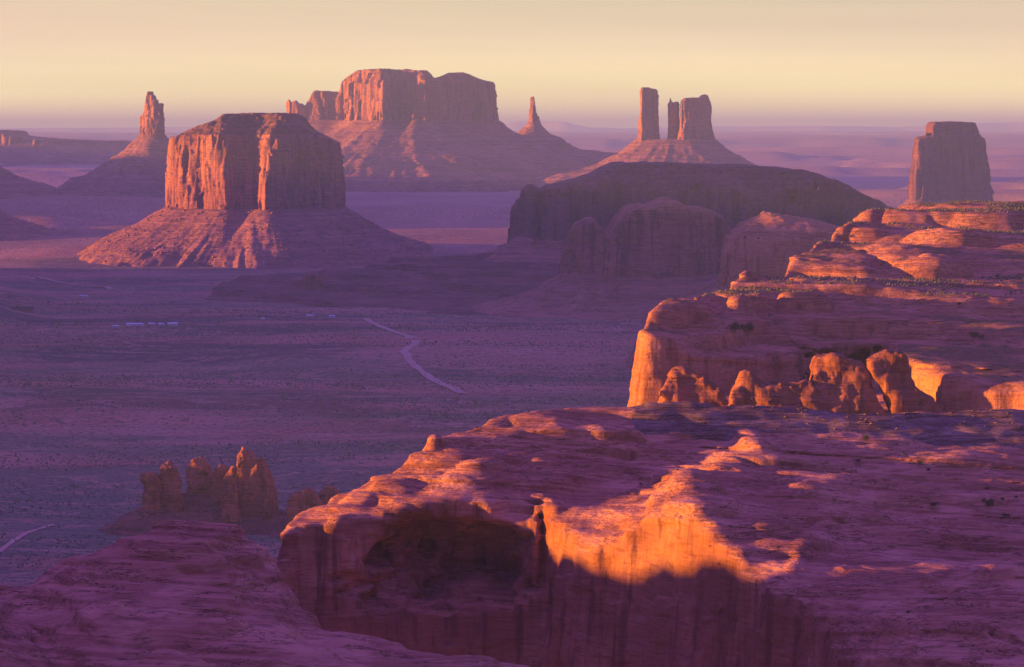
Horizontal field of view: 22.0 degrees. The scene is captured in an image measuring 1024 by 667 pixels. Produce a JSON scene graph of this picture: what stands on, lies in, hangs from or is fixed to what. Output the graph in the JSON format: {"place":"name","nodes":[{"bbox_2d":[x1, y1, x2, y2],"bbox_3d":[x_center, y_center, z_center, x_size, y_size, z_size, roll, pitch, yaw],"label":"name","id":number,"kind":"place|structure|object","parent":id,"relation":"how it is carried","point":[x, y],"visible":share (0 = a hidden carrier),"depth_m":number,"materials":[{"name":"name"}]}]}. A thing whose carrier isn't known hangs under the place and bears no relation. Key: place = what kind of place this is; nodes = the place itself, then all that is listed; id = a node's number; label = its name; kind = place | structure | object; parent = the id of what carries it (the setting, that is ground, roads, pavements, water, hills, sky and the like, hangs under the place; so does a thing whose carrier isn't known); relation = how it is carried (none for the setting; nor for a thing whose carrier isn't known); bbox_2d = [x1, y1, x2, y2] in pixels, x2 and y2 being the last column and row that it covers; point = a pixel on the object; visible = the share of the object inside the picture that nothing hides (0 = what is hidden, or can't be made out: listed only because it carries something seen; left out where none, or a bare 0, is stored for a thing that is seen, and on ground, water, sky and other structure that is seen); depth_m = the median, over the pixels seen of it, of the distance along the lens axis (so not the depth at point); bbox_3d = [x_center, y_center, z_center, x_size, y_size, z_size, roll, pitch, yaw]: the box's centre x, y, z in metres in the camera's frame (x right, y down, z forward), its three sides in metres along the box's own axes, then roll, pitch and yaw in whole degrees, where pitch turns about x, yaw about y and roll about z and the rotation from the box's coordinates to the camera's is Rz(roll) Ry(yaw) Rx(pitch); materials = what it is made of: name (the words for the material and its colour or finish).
{"place":"outdoors","nodes":[
{"label":"outdoors","id":0,"kind":"place"},
{"bbox_2d":[0,524,55,551],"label":"dirt path","id":1,"kind":"structure","parent":0,"point":[5,546],"depth_m":1972.78,"materials":[{"name":"beige soil"}]},
{"bbox_2d":[0,273,131,292],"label":"dirt track","id":2,"kind":"structure","parent":0,"point":[65,282],"depth_m":5204.51,"materials":[{"name":"brown soil"}]},
{"bbox_2d":[262,314,327,317],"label":"dirt track","id":3,"kind":"structure","parent":0,"point":[296,316],"depth_m":4260.21,"materials":[{"name":"beige soil"}]},
{"bbox_2d":[205,253,619,322],"bbox_3d":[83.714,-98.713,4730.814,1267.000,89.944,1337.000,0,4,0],"label":"hill","id":4,"kind":"structure","parent":0,"point":[465,284],"depth_m":4804.60,"materials":[{"name":"brown soil"}]},
{"bbox_2d":[300,271,322,289],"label":"rock outcrop","id":5,"kind":"object","parent":4,"relation":"on","point":[312,280],"visible":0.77,"depth_m":4779.62,"materials":[{"name":"stone"}]},
{"bbox_2d":[473,196,730,320],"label":"rock wall","id":6,"kind":"structure","parent":4,"relation":"on","point":[637,261],"depth_m":4376.50,"materials":[{"name":"stone"}]},
{"bbox_2d":[362,318,465,392],"bbox_3d":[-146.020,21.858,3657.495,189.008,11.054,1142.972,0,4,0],"label":"dirt road","id":7,"kind":"structure","parent":0,"point":[405,353],"depth_m":3529.36,"materials":[{"name":"soil"}]},
{"bbox_2d":[0,131,1023,587],"bbox_3d":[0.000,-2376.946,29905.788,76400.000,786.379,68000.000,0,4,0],"label":"valley floor","id":8,"kind":"structure","parent":0,"point":[874,165],"depth_m":3543.25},
{"bbox_2d":[11,307,33,310],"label":"shed","id":9,"kind":"structure","parent":8,"relation":"on","point":[24,308],"depth_m":4331.43,"materials":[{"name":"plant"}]},
{"bbox_2d":[0,210,52,240],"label":"hill","id":10,"kind":"structure","parent":8,"relation":"on","point":[12,228],"depth_m":6568.89,"materials":[{"name":"stone"}]},
{"bbox_2d":[0,165,80,198],"bbox_3d":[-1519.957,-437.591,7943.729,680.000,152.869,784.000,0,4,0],"label":"hill","id":11,"kind":"structure","parent":8,"relation":"on","point":[12,185],"depth_m":7856.15,"materials":[{"name":"stone"}]},
{"bbox_2d":[0,130,131,165],"bbox_3d":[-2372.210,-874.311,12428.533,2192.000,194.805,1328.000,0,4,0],"label":"mesa","id":12,"kind":"structure","parent":8,"relation":"on","point":[18,147],"depth_m":12148.61,"materials":[{"name":"stone"}]},
{"bbox_2d":[57,91,168,197],"bbox_3d":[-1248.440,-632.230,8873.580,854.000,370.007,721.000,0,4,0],"label":"rock spire","id":13,"kind":"object","parent":8,"relation":"on","point":[137,167],"visible":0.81,"depth_m":8837.43,"materials":[{"name":"stone"}]},
{"bbox_2d":[126,323,137,325],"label":"house","id":14,"kind":"structure","parent":8,"relation":"on","point":[131,324],"depth_m":4027.34,"materials":[{"name":"white paint"}]},
{"bbox_2d":[168,322,177,325],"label":"house","id":15,"kind":"structure","parent":8,"relation":"on","point":[172,323],"depth_m":4022.64,"materials":[{"name":"white"}]},
{"bbox_2d":[98,493,286,536],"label":"mound","id":16,"kind":"object","parent":8,"relation":"on","point":[125,526],"visible":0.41,"depth_m":2001.50,"materials":[{"name":"brown stone"}]},
{"bbox_2d":[140,471,164,511],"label":"rock pillar","id":17,"kind":"object","parent":16,"relation":"on","point":[151,481],"visible":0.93,"depth_m":2010.00,"materials":[{"name":"brown stone"}]},
{"bbox_2d":[159,461,183,511],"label":"rock pillar","id":18,"kind":"object","parent":16,"relation":"on","point":[172,496],"visible":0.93,"depth_m":2013.73,"materials":[{"name":"brown stone"}]},
{"bbox_2d":[185,457,212,495],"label":"rock pillar","id":19,"kind":"object","parent":16,"relation":"on","point":[198,470],"visible":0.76,"depth_m":2037.98,"materials":[{"name":"brown stone"}]},
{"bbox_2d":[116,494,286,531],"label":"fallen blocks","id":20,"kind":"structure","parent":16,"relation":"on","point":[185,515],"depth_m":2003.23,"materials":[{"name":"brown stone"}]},
{"bbox_2d":[208,464,227,500],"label":"rock pillar","id":21,"kind":"object","parent":16,"relation":"on","point":[215,480],"visible":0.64,"depth_m":2024.11,"materials":[{"name":"brown stone"}]},
{"bbox_2d":[221,465,242,521],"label":"rock pillar","id":22,"kind":"object","parent":16,"relation":"on","point":[230,508],"visible":1,"depth_m":1995.69,"materials":[{"name":"brown stone"}]},
{"bbox_2d":[236,446,276,516],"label":"rock pillar","id":23,"kind":"object","parent":16,"relation":"on","point":[255,483],"visible":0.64,"depth_m":2005.65,"materials":[{"name":"brown stone"}]},
{"bbox_2d":[263,489,279,519],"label":"rock pillar","id":24,"kind":"object","parent":16,"relation":"on","point":[270,508],"visible":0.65,"depth_m":1996.58,"materials":[{"name":"brown stone"}]},
{"bbox_2d":[286,487,322,525],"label":"boulder","id":25,"kind":"object","parent":16,"relation":"on","point":[302,500],"visible":0.52,"depth_m":1968.67,"materials":[{"name":"brown stone"}]},
{"bbox_2d":[319,485,340,504],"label":"boulder","id":26,"kind":"object","parent":16,"relation":"on","point":[327,493],"visible":0.25,"depth_m":2001.71,"materials":[{"name":"brown stone"}]},
{"bbox_2d":[77,113,433,268],"bbox_3d":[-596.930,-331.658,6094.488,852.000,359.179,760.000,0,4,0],"label":"butte","id":27,"kind":"object","parent":8,"relation":"on","point":[257,190],"visible":1,"depth_m":5979.66,"materials":[{"name":"stone"}]},
{"bbox_2d":[0,520,529,666],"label":"slickrock dome","id":28,"kind":"structure","parent":8,"relation":"on","point":[181,593],"depth_m":619.32,"materials":[{"name":"stone"}]},
{"bbox_2d":[0,293,645,587],"bbox_3d":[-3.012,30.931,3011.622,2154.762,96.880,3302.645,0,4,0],"label":"sagebrush","id":29,"kind":"object","parent":8,"relation":"on","point":[248,383],"visible":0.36,"depth_m":3193.81,"materials":[{"name":"green plant"}]},
{"bbox_2d":[305,68,591,191],"bbox_3d":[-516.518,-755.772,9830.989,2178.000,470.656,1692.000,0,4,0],"label":"mesa","id":30,"kind":"structure","parent":8,"relation":"on","point":[399,130],"depth_m":9752.88,"materials":[{"name":"stone"}]},
{"bbox_2d":[286,100,291,112],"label":"rock pinnacle","id":31,"kind":"object","parent":30,"relation":"on","point":[288,106],"visible":0.22,"depth_m":10008.75,"materials":[{"name":"stone"}]},
{"bbox_2d":[292,100,305,117],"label":"rock pinnacle","id":32,"kind":"object","parent":30,"relation":"on","point":[298,108],"visible":0.33,"depth_m":9988.32,"materials":[{"name":"stone"}]},
{"bbox_2d":[517,96,617,164],"bbox_3d":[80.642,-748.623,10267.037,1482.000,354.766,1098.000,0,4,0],"label":"rock needle","id":33,"kind":"object","parent":8,"relation":"on","point":[534,129],"visible":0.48,"depth_m":10376.43,"materials":[{"name":"stone"}]},
{"bbox_2d":[276,401,1023,666],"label":"slickrock mesa","id":34,"kind":"structure","parent":8,"relation":"on","point":[450,545],"depth_m":836.58,"materials":[{"name":"orange stone"}]},
{"bbox_2d":[334,428,1011,596],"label":"loose stones","id":35,"kind":"object","parent":34,"relation":"on","point":[615,442],"visible":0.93,"depth_m":807.62,"materials":[{"name":"orange stone"}]},
{"bbox_2d":[654,404,1022,431],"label":"rubble","id":36,"kind":"object","parent":34,"relation":"on","point":[865,420],"visible":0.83,"depth_m":938.03,"materials":[{"name":"stone"}]},
{"bbox_2d":[980,497,993,507],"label":"juniper shrub","id":37,"kind":"object","parent":34,"relation":"on","point":[990,502],"visible":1,"depth_m":841.14,"materials":[{"name":"green plant"}]},
{"bbox_2d":[483,161,893,262],"bbox_3d":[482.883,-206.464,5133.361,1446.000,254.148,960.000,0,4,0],"label":"mesa","id":38,"kind":"structure","parent":8,"relation":"on","point":[544,218],"depth_m":4978.98,"materials":[{"name":"stone"}]},
{"bbox_2d":[624,211,840,367],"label":"rock dome","id":39,"kind":"object","parent":8,"relation":"on","point":[765,243],"visible":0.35,"depth_m":3393.78,"materials":[{"name":"stone"}]},
{"bbox_2d":[627,201,1023,414],"bbox_3d":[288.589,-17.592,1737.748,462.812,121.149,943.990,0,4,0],"label":"slickrock plateau","id":40,"kind":"structure","parent":8,"relation":"on","point":[863,346],"depth_m":1487.46,"materials":[{"name":"orange stone"}]},
{"bbox_2d":[730,320,744,332],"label":"juniper shrub","id":41,"kind":"object","parent":40,"relation":"on","point":[735,325],"visible":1,"depth_m":1449.63,"materials":[{"name":"green plant"}]},
{"bbox_2d":[743,322,754,334],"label":"juniper shrub","id":42,"kind":"object","parent":40,"relation":"on","point":[749,327],"visible":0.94,"depth_m":1472.83,"materials":[{"name":"green plant"}]},
{"bbox_2d":[703,200,1023,296],"bbox_3d":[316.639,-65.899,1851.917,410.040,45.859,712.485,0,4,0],"label":"scrub","id":43,"kind":"object","parent":40,"relation":"on","point":[925,227],"visible":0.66,"depth_m":1633.20,"materials":[{"name":"green plant"}]},
{"bbox_2d":[969,331,979,337],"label":"juniper shrub","id":44,"kind":"object","parent":40,"relation":"on","point":[975,334],"visible":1,"depth_m":1478.32,"materials":[{"name":"green plant"}]},
{"bbox_2d":[0,121,1023,132],"bbox_3d":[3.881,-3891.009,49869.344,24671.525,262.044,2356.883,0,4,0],"label":"mountains","id":45,"kind":"structure","parent":0,"point":[566,126],"depth_m":49651.59,"materials":[{"name":"purple stone"}]},
{"bbox_2d":[0,0,1023,127],"label":"sky","id":46,"kind":"structure","parent":0,"point":[64,63],"materials":[{"name":"beige"}]},
{"bbox_2d":[516,139,835,190],"bbox_3d":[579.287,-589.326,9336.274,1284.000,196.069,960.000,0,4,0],"label":"talus hill","id":47,"kind":"structure","parent":0,"point":[714,151],"depth_m":9361.86,"materials":[{"name":"brown stone"}]},
{"bbox_2d":[637,87,659,141],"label":"rock tower","id":48,"kind":"structure","parent":47,"relation":"on","point":[648,124],"depth_m":9429.08,"materials":[{"name":"stone"}]},
{"bbox_2d":[667,98,679,138],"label":"rock tower","id":49,"kind":"structure","parent":47,"relation":"on","point":[673,117],"depth_m":9441.68,"materials":[{"name":"stone"}]},
{"bbox_2d":[676,94,714,139],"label":"rock tower","id":50,"kind":"structure","parent":47,"relation":"on","point":[695,118],"depth_m":9418.35,"materials":[{"name":"stone"}]},
{"bbox_2d":[899,121,993,205],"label":"butte","id":51,"kind":"object","parent":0,"point":[950,162],"visible":0.77,"depth_m":7933.40,"materials":[{"name":"stone"}]}
]}

